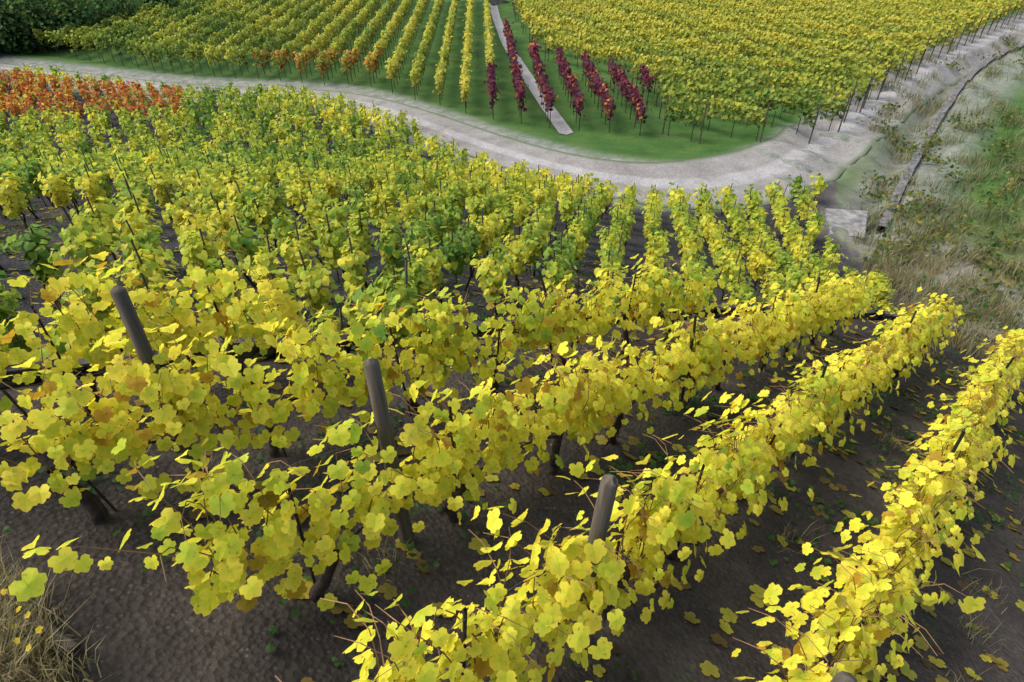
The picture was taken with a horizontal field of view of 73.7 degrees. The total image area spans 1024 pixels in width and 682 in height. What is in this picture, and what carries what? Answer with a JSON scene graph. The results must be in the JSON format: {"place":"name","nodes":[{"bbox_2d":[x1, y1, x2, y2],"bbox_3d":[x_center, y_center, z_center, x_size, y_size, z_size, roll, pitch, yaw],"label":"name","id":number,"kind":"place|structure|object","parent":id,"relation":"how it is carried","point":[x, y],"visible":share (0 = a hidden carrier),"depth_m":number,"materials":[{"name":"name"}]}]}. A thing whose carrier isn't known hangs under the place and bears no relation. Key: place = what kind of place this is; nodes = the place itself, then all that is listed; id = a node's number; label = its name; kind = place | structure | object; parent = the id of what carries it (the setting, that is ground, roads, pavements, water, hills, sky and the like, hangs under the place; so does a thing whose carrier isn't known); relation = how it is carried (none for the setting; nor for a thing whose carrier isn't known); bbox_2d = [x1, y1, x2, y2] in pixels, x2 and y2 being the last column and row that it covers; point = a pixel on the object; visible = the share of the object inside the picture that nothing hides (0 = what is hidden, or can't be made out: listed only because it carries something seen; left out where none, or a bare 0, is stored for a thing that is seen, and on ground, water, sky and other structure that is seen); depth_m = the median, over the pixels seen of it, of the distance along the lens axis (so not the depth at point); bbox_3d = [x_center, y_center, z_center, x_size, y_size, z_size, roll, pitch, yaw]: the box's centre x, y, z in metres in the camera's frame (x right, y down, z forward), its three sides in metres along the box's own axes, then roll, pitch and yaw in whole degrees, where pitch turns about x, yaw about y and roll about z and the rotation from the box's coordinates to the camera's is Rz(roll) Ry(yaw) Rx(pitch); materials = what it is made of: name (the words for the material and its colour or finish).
{"place":"outdoors","nodes":[
{"label":"outdoors","id":0,"kind":"place"},
{"bbox_2d":[482,0,504,5],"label":"concrete drain inlet","id":1,"kind":"object","parent":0,"point":[494,2],"visible":0.39,"depth_m":66.51,"materials":[{"name":"grey concrete"}]},
{"bbox_2d":[0,0,1023,681],"bbox_3d":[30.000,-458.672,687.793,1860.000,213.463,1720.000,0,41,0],"label":"hillside ground","id":2,"kind":"structure","parent":0,"point":[150,624],"depth_m":5.64,"materials":[{"name":"brown soil"}]},
{"bbox_2d":[0,0,32,55],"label":"tree","id":3,"kind":"object","parent":2,"relation":"on","point":[4,34],"visible":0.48,"depth_m":45.58,"materials":[{"name":"green plant"}]},
{"bbox_2d":[0,0,73,54],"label":"tree","id":4,"kind":"object","parent":2,"relation":"on","point":[20,13],"visible":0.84,"depth_m":46.39,"materials":[{"name":"green plant"}]},
{"bbox_2d":[25,0,108,48],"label":"tree","id":5,"kind":"object","parent":2,"relation":"on","point":[68,10],"visible":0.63,"depth_m":47.94,"materials":[{"name":"green plant"}]},
{"bbox_2d":[83,0,148,35],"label":"tree","id":6,"kind":"object","parent":2,"relation":"on","point":[115,9],"visible":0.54,"depth_m":51.82,"materials":[{"name":"green plant"}]},
{"bbox_2d":[132,0,180,23],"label":"tree","id":7,"kind":"object","parent":2,"relation":"on","point":[157,2],"visible":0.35,"depth_m":56.21,"materials":[{"name":"green plant"}]},
{"bbox_2d":[21,0,654,135],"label":"grapevine rows","id":8,"kind":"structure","parent":2,"relation":"on","point":[187,26],"depth_m":44.88,"materials":[{"name":"yellow plant"}]},
{"bbox_2d":[0,63,952,364],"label":"vines","id":9,"kind":"object","parent":2,"relation":"on","point":[206,177],"visible":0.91,"depth_m":15.69,"materials":[{"name":"green plant"}]},
{"bbox_2d":[0,250,1023,681],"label":"vine rows","id":10,"kind":"object","parent":2,"relation":"on","point":[584,576],"visible":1,"depth_m":4.04,"materials":[{"name":"yellow plant"}]},
{"bbox_2d":[0,24,1023,681],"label":"ground litter","id":11,"kind":"object","parent":2,"relation":"on","point":[28,636],"depth_m":9.91,"materials":[{"name":"plant"}]},
{"bbox_2d":[490,5,572,134],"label":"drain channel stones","id":12,"kind":"object","parent":2,"relation":"on","point":[559,123],"visible":0.69,"depth_m":41.12,"materials":[{"name":"grey stone"}]},
{"bbox_2d":[511,0,1023,143],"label":"grapevines","id":13,"kind":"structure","parent":2,"relation":"on","point":[828,17],"depth_m":44.12,"materials":[{"name":"yellow plant"}]},
{"bbox_2d":[824,208,867,240],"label":"concrete slab","id":14,"kind":"structure","parent":2,"relation":"on","point":[850,221],"depth_m":24.09,"materials":[{"name":"grey concrete"}]},
{"bbox_2d":[876,43,1023,231],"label":"stone wall","id":15,"kind":"structure","parent":2,"relation":"on","point":[913,163],"depth_m":32.52,"materials":[{"name":"grey stone"}]},
{"bbox_2d":[0,12,1023,209],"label":"gravel path","id":16,"kind":"structure","parent":0,"point":[741,169],"depth_m":30.99,"materials":[{"name":"grey gravel"}]}
]}

